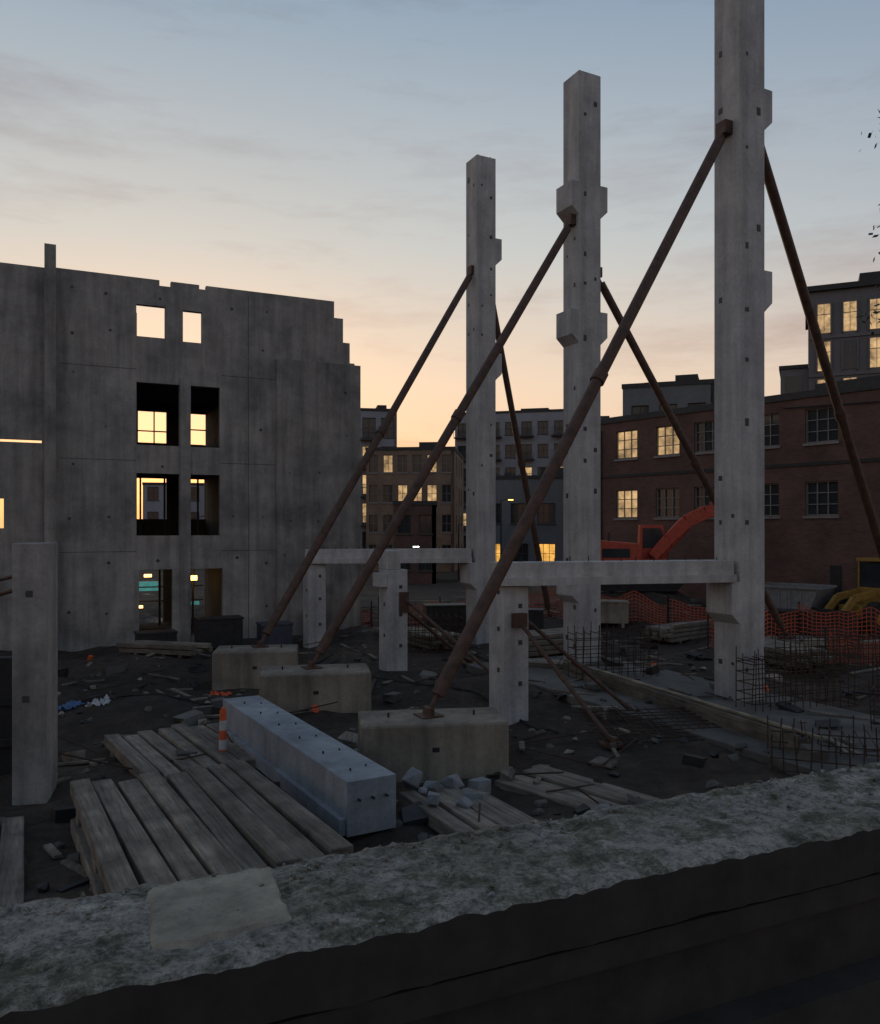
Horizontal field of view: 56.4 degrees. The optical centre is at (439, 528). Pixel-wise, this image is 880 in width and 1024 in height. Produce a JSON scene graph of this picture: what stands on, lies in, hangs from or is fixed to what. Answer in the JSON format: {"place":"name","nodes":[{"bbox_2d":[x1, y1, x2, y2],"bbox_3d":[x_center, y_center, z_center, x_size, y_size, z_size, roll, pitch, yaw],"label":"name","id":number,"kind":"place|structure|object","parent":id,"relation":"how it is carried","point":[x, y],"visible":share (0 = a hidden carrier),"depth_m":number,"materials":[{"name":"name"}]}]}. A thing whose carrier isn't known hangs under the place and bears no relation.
{"place":"outdoors","nodes":[
{"label":"outdoors","id":0,"kind":"place"},
{"bbox_2d":[139,574,198,607],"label":"work lights","id":1,"kind":"object","parent":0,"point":[155,583],"visible":0.56,"depth_m":35.29,"materials":[{"name":"white"}]},
{"bbox_2d":[0,566,879,902],"bbox_3d":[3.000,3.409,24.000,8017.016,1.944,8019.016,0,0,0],"label":"ground","id":2,"kind":"structure","parent":0,"point":[650,768],"depth_m":18.35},
{"bbox_2d":[0,816,23,907],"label":"timber mat","id":3,"kind":"object","parent":2,"relation":"on","point":[12,863],"visible":0.45,"depth_m":10.07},
{"bbox_2d":[12,542,57,804],"bbox_3d":[-6.350,2.315,12.900,0.480,4.170,0.840,0,0,-14],"label":"concrete column","id":4,"kind":"object","parent":2,"relation":"on","point":[35,680],"visible":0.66,"depth_m":12.51,"materials":[{"name":"concrete"}]},
{"bbox_2d":[58,693,214,712],"bbox_3d":[-6.595,4.049,18.993,6.041,0.468,1.582,0,0,-27],"label":"hose","id":5,"kind":"object","parent":2,"relation":"on","point":[127,695],"visible":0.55,"depth_m":18.92,"materials":[{"name":"black rubber"}]},
{"bbox_2d":[134,629,177,655],"bbox_3d":[-9.200,3.772,26.600,1.260,0.870,0.760,0,0,-28],"label":"site tool chest","id":6,"kind":"object","parent":2,"relation":"on","point":[163,635],"visible":0.49,"depth_m":26.36,"materials":[{"name":"metal"}]},
{"bbox_2d":[116,640,212,657],"bbox_3d":[-8.519,3.747,25.573,2.867,0.380,1.081,0,0,15],"label":"lumber stack","id":7,"kind":"object","parent":2,"relation":"on","point":[179,649],"visible":0.96,"depth_m":25.21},
{"bbox_2d":[137,401,204,625],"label":"wall","id":8,"kind":"structure","parent":2,"relation":"on","point":[169,525],"depth_m":36.41,"materials":[{"name":"concrete"}]},
{"bbox_2d":[143,485,203,518],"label":"walls","id":9,"kind":"structure","parent":2,"relation":"on","point":[152,506],"depth_m":105.45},
{"bbox_2d":[148,487,196,517],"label":"windows","id":10,"kind":"structure","parent":9,"relation":"attached to","point":[155,497],"depth_m":105.51,"materials":[{"name":"grey glass"}]},
{"bbox_2d":[0,262,353,651],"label":"front wall","id":11,"kind":"structure","parent":2,"relation":"on","point":[93,491],"depth_m":29.32,"materials":[{"name":"concrete"}]},
{"bbox_2d":[44,243,360,641],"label":"pilasters","id":12,"kind":"object","parent":11,"relation":"attached to","point":[318,415],"visible":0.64,"depth_m":31.86,"materials":[{"name":"concrete"}]},
{"bbox_2d":[59,286,346,637],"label":"form tie marks","id":13,"kind":"object","parent":11,"relation":"attached to","point":[162,466],"visible":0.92,"depth_m":31.16},
{"bbox_2d":[136,313,220,615],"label":"floor slabs","id":14,"kind":"structure","parent":2,"relation":"on","point":[208,398],"depth_m":34.90,"materials":[{"name":"concrete"}]},
{"bbox_2d":[104,723,258,780],"bbox_3d":[-4.561,4.150,14.851,2.214,0.480,3.563,0,0,-34],"label":"timber mat","id":15,"kind":"object","parent":2,"relation":"on","point":[143,752],"visible":0.48,"depth_m":14.73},
{"bbox_2d":[219,707,226,751],"bbox_3d":[-3.830,3.660,14.500,0.370,0.980,0.370,0,0,23],"label":"traffic delineator","id":16,"kind":"object","parent":15,"relation":"on","point":[222,734],"visible":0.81,"depth_m":14.45,"materials":[{"name":"orange plastic"}]},
{"bbox_2d":[70,759,352,894],"bbox_3d":[-2.997,3.885,10.243,2.559,0.631,4.657,0,0,-30],"label":"timber mat","id":17,"kind":"object","parent":2,"relation":"on","point":[226,818],"visible":0.61,"depth_m":9.93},
{"bbox_2d":[193,615,243,652],"bbox_3d":[-7.600,3.633,28.200,1.560,1.170,0.860,0,0,-25],"label":"site tool chest","id":18,"kind":"object","parent":2,"relation":"on","point":[222,630],"visible":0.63,"depth_m":27.86,"materials":[{"name":"metal"}]},
{"bbox_2d":[212,644,297,689],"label":"deadman concrete block","id":19,"kind":"structure","parent":2,"relation":"on","point":[236,666],"depth_m":21.74,"materials":[{"name":"concrete"}]},
{"bbox_2d":[251,265,473,647],"bbox_3d":[-1.871,-3.115,26.254,0.524,12.870,10.080,0,0,40],"label":"steel pipe brace","id":20,"kind":"object","parent":19,"relation":"on","point":[381,431],"visible":0.96,"depth_m":25.48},
{"bbox_2d":[256,621,293,644],"bbox_3d":[-5.900,3.850,29.300,1.160,0.970,0.860,0,0,-25],"label":"site tool chest","id":21,"kind":"object","parent":2,"relation":"on","point":[282,632],"visible":0.65,"depth_m":29.00,"materials":[{"name":"paint"}]},
{"bbox_2d":[223,695,395,836],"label":"precast beam on dunnage","id":22,"kind":"structure","parent":2,"relation":"on","point":[339,788],"depth_m":12.10,"materials":[{"name":"concrete"}]},
{"bbox_2d":[303,564,325,647],"bbox_3d":[-4.480,2.885,29.300,0.640,3.230,0.640,0,0,-27],"label":"concrete column","id":23,"kind":"object","parent":2,"relation":"on","point":[314,606],"visible":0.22,"depth_m":29.02,"materials":[{"name":"concrete"}]},
{"bbox_2d":[305,545,471,563],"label":"precast spandrel beam","id":24,"kind":"structure","parent":23,"relation":"on","point":[350,556],"depth_m":29.40,"materials":[{"name":"concrete"}]},
{"bbox_2d":[259,663,370,713],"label":"deadman concrete block","id":25,"kind":"structure","parent":2,"relation":"on","point":[292,688],"depth_m":18.52,"materials":[{"name":"concrete"}]},
{"bbox_2d":[301,214,575,669],"bbox_3d":[0.470,-3.015,21.859,9.209,12.670,0.466,0,0,-37],"label":"steel pipe brace","id":26,"kind":"object","parent":25,"relation":"on","point":[458,415],"visible":0.97,"depth_m":21.36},
{"bbox_2d":[361,411,396,565],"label":"building","id":27,"kind":"structure","parent":2,"relation":"on","point":[378,415],"depth_m":92.31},
{"bbox_2d":[361,418,394,548],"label":"window frames","id":28,"kind":"structure","parent":27,"relation":"attached to","point":[367,438],"depth_m":92.16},
{"bbox_2d":[363,418,393,548],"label":"windows","id":29,"kind":"structure","parent":27,"relation":"attached to","point":[368,422],"depth_m":92.41,"materials":[{"name":"black glass"}]},
{"bbox_2d":[373,550,406,670],"bbox_3d":[-1.459,2.575,23.955,0.840,3.850,0.640,0,0,-27],"label":"concrete column","id":30,"kind":"object","parent":2,"relation":"on","point":[389,577],"visible":0.83,"depth_m":23.71,"materials":[{"name":"concrete"}]},
{"bbox_2d":[366,450,463,571],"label":"walls","id":31,"kind":"structure","parent":2,"relation":"on","point":[453,509],"depth_m":79.71,"materials":[{"name":"beige brick"}]},
{"bbox_2d":[384,455,435,500],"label":"lit windows","id":32,"kind":"structure","parent":31,"relation":"attached to","point":[388,468],"depth_m":79.80,"materials":[{"name":"yellow"}]},
{"bbox_2d":[370,455,450,548],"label":"windows","id":33,"kind":"structure","parent":31,"relation":"attached to","point":[445,497],"depth_m":79.82,"materials":[{"name":"black glass"}]},
{"bbox_2d":[365,442,463,459],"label":"roof","id":34,"kind":"structure","parent":31,"relation":"on","point":[426,445],"depth_m":79.70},
{"bbox_2d":[368,455,462,563],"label":"window frames","id":35,"kind":"structure","parent":31,"relation":"attached to","point":[402,493],"depth_m":79.75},
{"bbox_2d":[394,505,435,583],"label":"walls","id":36,"kind":"structure","parent":2,"relation":"on","point":[414,576],"depth_m":62.00,"materials":[{"name":"red brick"}]},
{"bbox_2d":[398,516,430,569],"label":"windows","id":37,"kind":"structure","parent":36,"relation":"attached to","point":[422,529],"depth_m":62.20,"materials":[{"name":"black glass"}]},
{"bbox_2d":[396,515,432,571],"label":"window frames","id":38,"kind":"structure","parent":36,"relation":"attached to","point":[418,534],"depth_m":62.10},
{"bbox_2d":[393,501,436,506],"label":"roof","id":39,"kind":"structure","parent":36,"relation":"on","point":[418,502],"depth_m":61.93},
{"bbox_2d":[407,600,450,618],"bbox_3d":[-1.000,3.819,38.500,3.000,0.850,0.588,0,0,-5],"label":"concrete barrier","id":40,"kind":"object","parent":2,"relation":"on","point":[417,602],"visible":0.19,"depth_m":38.43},
{"bbox_2d":[358,707,508,782],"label":"deadman concrete block","id":41,"kind":"structure","parent":2,"relation":"on","point":[467,742],"depth_m":13.75,"materials":[{"name":"concrete"}]},
{"bbox_2d":[413,119,732,719],"bbox_3d":[3.253,-3.115,16.785,8.966,12.870,0.456,0,0,-36],"label":"steel pipe brace","id":42,"kind":"object","parent":41,"relation":"on","point":[724,130],"visible":0.98,"depth_m":16.21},
{"bbox_2d":[407,627,460,649],"bbox_3d":[-0.351,3.927,29.075,1.350,0.540,2.768,0,0,-30],"label":"lumber stack","id":43,"kind":"object","parent":2,"relation":"on","point":[438,646],"visible":0.39,"depth_m":28.30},
{"bbox_2d":[407,607,463,652],"bbox_3d":[-0.470,3.389,27.405,2.488,1.478,0.511,0,0,-10],"label":"rebar cage","id":44,"kind":"object","parent":2,"relation":"on","point":[424,632],"visible":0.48,"depth_m":27.38,"materials":[{"name":"metal"}]},
{"bbox_2d":[399,602,475,665],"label":"steel pipe brace","id":45,"kind":"object","parent":2,"relation":"on","point":[403,607],"visible":0.79,"depth_m":24.32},
{"bbox_2d":[0,591,879,892],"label":"construction debris","id":46,"kind":"object","parent":2,"relation":"on","point":[414,813],"visible":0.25,"depth_m":16.53,"materials":[{"name":"concrete"}]},
{"bbox_2d":[422,603,465,633],"bbox_3d":[0.200,3.597,32.000,1.660,1.270,0.960,0,0,-10],"label":"site tool chest","id":47,"kind":"object","parent":2,"relation":"on","point":[460,609],"visible":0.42,"depth_m":31.59,"materials":[{"name":"metal"}]},
{"bbox_2d":[399,592,488,672],"bbox_3d":[0.297,3.025,23.060,3.667,2.350,0.545,0,0,33],"label":"steel pipe brace","id":48,"kind":"object","parent":2,"relation":"on","point":[403,596],"visible":0.58,"depth_m":23.28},
{"bbox_2d":[371,676,558,732],"bbox_3d":[-1.202,4.128,20.816,11.175,0.366,1.777,0,0,42],"label":"hose","id":49,"kind":"object","parent":2,"relation":"on","point":[527,724],"visible":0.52,"depth_m":20.22,"materials":[{"name":"black rubber"}]},
{"bbox_2d":[399,787,539,834],"bbox_3d":[0.764,4.178,11.062,1.285,0.485,3.706,0,0,-28],"label":"timber mat","id":50,"kind":"object","parent":2,"relation":"on","point":[446,815],"visible":0.27,"depth_m":11.51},
{"bbox_2d":[402,767,610,808],"bbox_3d":[0.961,3.945,12.268,3.079,0.546,1.362,0,0,0],"label":"concrete rubble","id":51,"kind":"object","parent":50,"relation":"on","point":[412,777],"visible":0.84,"depth_m":12.46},
{"bbox_2d":[460,154,501,644],"bbox_3d":[1.500,-4.550,30.200,1.320,18.100,0.806,0,0,-27],"label":"concrete column","id":52,"kind":"object","parent":2,"relation":"on","point":[483,253],"visible":0.88,"depth_m":29.87,"materials":[{"name":"concrete"}]},
{"bbox_2d":[489,586,527,724],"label":"concrete column","id":53,"kind":"structure","parent":2,"relation":"on","point":[508,695],"depth_m":17.93,"materials":[{"name":"concrete"}]},
{"bbox_2d":[488,555,736,585],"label":"precast spandrel beam","id":54,"kind":"structure","parent":53,"relation":"on","point":[548,573],"depth_m":18.36,"materials":[{"name":"concrete"}]},
{"bbox_2d":[455,411,562,535],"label":"building","id":55,"kind":"structure","parent":2,"relation":"on","point":[536,439],"depth_m":107.58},
{"bbox_2d":[453,420,562,528],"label":"window frames","id":56,"kind":"structure","parent":55,"relation":"attached to","point":[498,458],"depth_m":107.49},
{"bbox_2d":[458,421,562,547],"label":"windows","id":57,"kind":"structure","parent":55,"relation":"attached to","point":[526,448],"depth_m":108.00,"materials":[{"name":"black glass"}]},
{"bbox_2d":[464,408,562,414],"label":"roof","id":58,"kind":"structure","parent":55,"relation":"on","point":[526,410],"depth_m":107.73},
{"bbox_2d":[496,308,555,617],"bbox_3d":[3.216,-2.575,32.497,0.542,12.750,5.411,0,0,35],"label":"steel pipe brace","id":59,"kind":"object","parent":2,"relation":"on","point":[515,429],"visible":0.68,"depth_m":32.23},
{"bbox_2d":[496,479,562,560],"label":"building","id":60,"kind":"structure","parent":2,"relation":"on","point":[513,488],"depth_m":69.24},
{"bbox_2d":[496,504,554,560],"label":"windows","id":61,"kind":"structure","parent":60,"relation":"attached to","point":[540,520],"depth_m":69.54,"materials":[{"name":"black glass"}]},
{"bbox_2d":[496,544,554,561],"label":"lit windows","id":62,"kind":"structure","parent":60,"relation":"attached to","point":[546,550],"depth_m":69.23,"materials":[{"name":"yellow"}]},
{"bbox_2d":[496,503,555,560],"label":"window frames","id":63,"kind":"structure","parent":60,"relation":"attached to","point":[543,513],"depth_m":69.23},
{"bbox_2d":[496,467,562,478],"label":"roof","id":64,"kind":"structure","parent":60,"relation":"on","point":[559,475],"depth_m":69.49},
{"bbox_2d":[528,608,543,629],"bbox_3d":[3.200,3.621,31.500,1.560,1.070,0.860,0,0,10],"label":"site tool chest","id":65,"kind":"object","parent":2,"relation":"on","point":[536,616],"visible":0.2,"depth_m":31.02,"materials":[{"name":"metal"}]},
{"bbox_2d":[528,586,559,603],"bbox_3d":[5.400,3.173,39.200,3.000,0.850,0.588,0,0,-8],"label":"concrete barrier","id":66,"kind":"object","parent":2,"relation":"on","point":[534,589],"visible":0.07,"depth_m":39.00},
{"bbox_2d":[528,658,567,668],"bbox_3d":[2.775,4.092,24.490,2.758,0.380,1.343,0,0,20],"label":"lumber stack","id":67,"kind":"object","parent":2,"relation":"on","point":[541,663],"visible":0.09,"depth_m":23.85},
{"bbox_2d":[528,628,602,656],"bbox_3d":[3.837,3.848,27.732,3.380,0.700,1.615,0,0,-30],"label":"lumber stack","id":68,"kind":"object","parent":2,"relation":"on","point":[555,635],"visible":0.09,"depth_m":26.83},
{"bbox_2d":[511,613,626,748],"bbox_3d":[2.540,3.025,16.844,0.458,2.350,3.040,0,0,-36],"label":"steel pipe brace","id":69,"kind":"object","parent":2,"relation":"on","point":[519,620],"visible":0.97,"depth_m":16.79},
{"bbox_2d":[269,872,879,1023],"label":"parapet wall","id":70,"kind":"structure","parent":2,"relation":"on","point":[810,957],"depth_m":1.99,"materials":[{"name":"concrete"}]},
{"bbox_2d":[0,762,879,1023],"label":"coping","id":71,"kind":"object","parent":70,"relation":"on","point":[308,958],"visible":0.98,"depth_m":1.79,"materials":[{"name":"concrete"}]},
{"bbox_2d":[146,867,291,950],"bbox_3d":[-0.473,0.803,1.747,0.312,0.024,0.308,0,0,-24],"label":"mortar patch","id":72,"kind":"object","parent":71,"relation":"on","point":[214,914],"visible":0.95,"depth_m":1.71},
{"bbox_2d":[0,764,879,973],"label":"grit","id":73,"kind":"object","parent":71,"relation":"on","point":[16,907],"visible":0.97,"depth_m":2.10,"materials":[{"name":"gravel"}]},
{"bbox_2d":[495,764,661,809],"bbox_3d":[2.148,4.309,12.942,1.267,0.462,2.561,0,0,-42],"label":"timber mat","id":74,"kind":"object","parent":2,"relation":"on","point":[603,793],"visible":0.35,"depth_m":12.95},
{"bbox_2d":[528,619,639,711],"bbox_3d":[3.059,2.975,18.216,3.021,2.450,0.571,0,0,0],"label":"steel pipe brace","id":75,"kind":"object","parent":2,"relation":"on","point":[576,663],"visible":0.65,"depth_m":18.21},
{"bbox_2d":[601,599,628,627],"bbox_3d":[6.800,3.442,33.000,1.460,1.070,0.960,0,0,5],"label":"site tool chest","id":76,"kind":"object","parent":2,"relation":"on","point":[614,611],"visible":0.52,"depth_m":32.54,"materials":[{"name":"metal"}]},
{"bbox_2d":[574,703,720,744],"bbox_3d":[4.501,3.974,16.893,3.042,0.117,2.152,0,7,-10],"label":"rebar mat","id":77,"kind":"object","parent":2,"relation":"on","point":[643,730],"visible":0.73,"depth_m":16.78,"materials":[{"name":"metal"}]},
{"bbox_2d":[601,591,713,630],"bbox_3d":[8.646,3.405,32.877,6.143,1.912,0.622,0,0,25],"label":"orange safety fence","id":78,"kind":"object","parent":2,"relation":"on","point":[672,616],"visible":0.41,"depth_m":32.60,"materials":[{"name":"plastic"}]},
{"bbox_2d":[623,383,713,415],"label":"walls","id":79,"kind":"structure","parent":2,"relation":"on","point":[681,396],"depth_m":56.88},
{"bbox_2d":[622,374,713,389],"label":"roof","id":80,"kind":"structure","parent":79,"relation":"on","point":[690,379],"depth_m":57.31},
{"bbox_2d":[632,403,704,413],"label":"windows","id":81,"kind":"structure","parent":79,"relation":"attached to","point":[636,410],"depth_m":57.68,"materials":[{"name":"black glass"}]},
{"bbox_2d":[467,656,879,775],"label":"foundation slab","id":82,"kind":"structure","parent":2,"relation":"on","point":[721,737],"depth_m":17.83,"materials":[{"name":"concrete"}]},
{"bbox_2d":[556,70,607,663],"bbox_3d":[4.300,-4.600,24.900,1.320,18.200,0.806,0,0,-27],"label":"concrete column","id":83,"kind":"object","parent":82,"relation":"on","point":[580,316],"visible":0.88,"depth_m":24.59,"materials":[{"name":"concrete"}]},
{"bbox_2d":[566,102,596,648],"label":"embed plates","id":84,"kind":"object","parent":83,"relation":"attached to","point":[585,428],"visible":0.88,"depth_m":24.55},
{"bbox_2d":[567,621,663,679],"bbox_3d":[4.792,3.336,22.376,2.650,1.566,0.619,0,0,-15],"label":"rebar cage","id":85,"kind":"object","parent":82,"relation":"on","point":[613,648],"visible":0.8,"depth_m":22.32,"materials":[{"name":"metal"}]},
{"bbox_2d":[563,659,825,753],"bbox_3d":[5.118,3.886,18.712,0.320,0.428,9.200,0,0,-20],"label":"footing formwork","id":86,"kind":"object","parent":82,"relation":"on","point":[746,724],"visible":0.63,"depth_m":17.30,"materials":[{"name":"wood"}]},
{"bbox_2d":[706,0,771,701],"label":"concrete column","id":87,"kind":"object","parent":82,"relation":"on","point":[742,281],"visible":0.81,"depth_m":19.29,"materials":[{"name":"concrete"}]},
{"bbox_2d":[718,51,760,671],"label":"embed plates","id":88,"kind":"object","parent":87,"relation":"attached to","point":[747,310],"visible":0.99,"depth_m":19.30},
{"bbox_2d":[735,643,860,712],"bbox_3d":[8.205,3.387,18.798,3.058,1.461,0.699,0,0,-20],"label":"rebar cage","id":89,"kind":"object","parent":82,"relation":"on","point":[796,656],"visible":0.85,"depth_m":18.74,"materials":[{"name":"metal"}]},
{"bbox_2d":[767,715,879,773],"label":"rebar cage","id":90,"kind":"object","parent":82,"relation":"on","point":[771,741],"visible":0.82,"depth_m":13.89,"materials":[{"name":"metal"}]},
{"bbox_2d":[643,619,713,643],"bbox_3d":[8.965,3.841,30.812,2.938,0.700,1.323,0,0,-40],"label":"lumber stack","id":91,"kind":"object","parent":2,"relation":"on","point":[678,632],"visible":0.88,"depth_m":30.20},
{"bbox_2d":[601,502,764,591],"bbox_3d":[10.592,0.808,36.967,7.617,3.945,2.550,0,0,8],"label":"excavator","id":92,"kind":"object","parent":2,"relation":"on","point":[657,542],"visible":0.38,"depth_m":36.64,"materials":[{"name":"paint"}]},
{"bbox_2d":[601,375,879,625],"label":"brick warehouse","id":93,"kind":"structure","parent":2,"relation":"on","point":[817,530],"depth_m":37.21,"materials":[{"name":"red brick"}]},
{"bbox_2d":[619,427,678,516],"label":"lit windows","id":94,"kind":"structure","parent":93,"relation":"in","point":[668,429],"depth_m":44.05,"materials":[{"name":"yellow"}]},
{"bbox_2d":[614,407,839,519],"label":"window frames","id":95,"kind":"structure","parent":93,"relation":"in","point":[817,515],"depth_m":40.52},
{"bbox_2d":[659,408,837,516],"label":"windows","id":96,"kind":"structure","parent":93,"relation":"in","point":[822,413],"depth_m":37.54,"materials":[{"name":"black glass"}]},
{"bbox_2d":[764,608,816,635],"bbox_3d":[12.800,3.623,30.000,1.660,1.270,0.960,0,0,30],"label":"fence","id":97,"kind":"object","parent":2,"relation":"on","point":[781,610],"visible":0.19,"depth_m":29.61,"materials":[{"name":"metal"}]},
{"bbox_2d":[707,602,879,648],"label":"orange safety fence","id":98,"kind":"object","parent":2,"relation":"on","point":[812,625],"visible":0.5,"depth_m":28.36,"materials":[{"name":"plastic"}]},
{"bbox_2d":[764,635,823,645],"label":"deadman concrete block","id":99,"kind":"structure","parent":2,"relation":"on","point":[814,643],"depth_m":27.29,"materials":[{"name":"concrete"}]},
{"bbox_2d":[601,267,793,637],"bbox_3d":[8.211,-2.125,26.283,7.649,11.650,0.447,0,0,-20],"label":"steel pipe brace","id":100,"kind":"object","parent":99,"relation":"on","point":[695,462],"visible":0.74,"depth_m":25.91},
{"bbox_2d":[764,639,832,668],"bbox_3d":[10.384,3.839,24.980,1.356,0.540,2.987,0,0,-20],"label":"lumber stack","id":101,"kind":"object","parent":2,"relation":"on","point":[769,644],"visible":0.27,"depth_m":24.25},
{"bbox_2d":[764,582,837,618],"bbox_3d":[14.600,3.125,35.200,3.900,1.450,2.160,0,0,45],"label":"skip container","id":102,"kind":"object","parent":2,"relation":"on","point":[788,595],"visible":0.3,"depth_m":34.02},
{"bbox_2d":[774,627,879,678],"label":"rebar cage","id":103,"kind":"object","parent":2,"relation":"on","point":[839,639],"visible":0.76,"depth_m":22.95,"materials":[{"name":"metal"}]},
{"bbox_2d":[779,271,879,393],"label":"old masonry building","id":104,"kind":"structure","parent":2,"relation":"on","point":[852,344],"depth_m":68.03,"materials":[{"name":"grey brick"}]},
{"bbox_2d":[786,339,856,392],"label":"windows","id":105,"kind":"structure","parent":104,"relation":"in","point":[793,383],"depth_m":67.93,"materials":[{"name":"grey glass"}]},
{"bbox_2d":[818,299,879,383],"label":"lit windows","id":106,"kind":"structure","parent":104,"relation":"in","point":[850,322],"depth_m":67.71,"materials":[{"name":"yellow"}]},
{"bbox_2d":[811,557,879,636],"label":"wheel loader","id":107,"kind":"object","parent":2,"relation":"on","point":[866,594],"visible":0.78,"depth_m":32.92,"materials":[{"name":"yellow painted metal"},{"name":"black rubber"},{"name":"glass"}]},
{"bbox_2d":[824,627,878,665],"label":"cage","id":108,"kind":"object","parent":2,"relation":"on","point":[830,644],"visible":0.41,"depth_m":24.29,"materials":[{"name":"metal"}]},
{"bbox_2d":[854,110,879,334],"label":"street tree","id":109,"kind":"object","parent":2,"relation":"on","point":[875,312],"visible":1,"depth_m":10.62,"materials":[{"name":"green plant"}]},
{"bbox_2d":[862,639,878,658],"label":"deadman concrete block","id":110,"kind":"structure","parent":2,"relation":"on","point":[866,641],"depth_m":25.37,"materials":[{"name":"concrete"}]},
{"bbox_2d":[764,145,879,558],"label":"steel pipe brace","id":111,"kind":"object","parent":110,"relation":"on","point":[840,415],"visible":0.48,"depth_m":21.87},
{"bbox_2d":[0,0,879,527],"label":"sky","id":112,"kind":"structure","parent":0,"point":[312,149],"materials":[{"name":"blue"}]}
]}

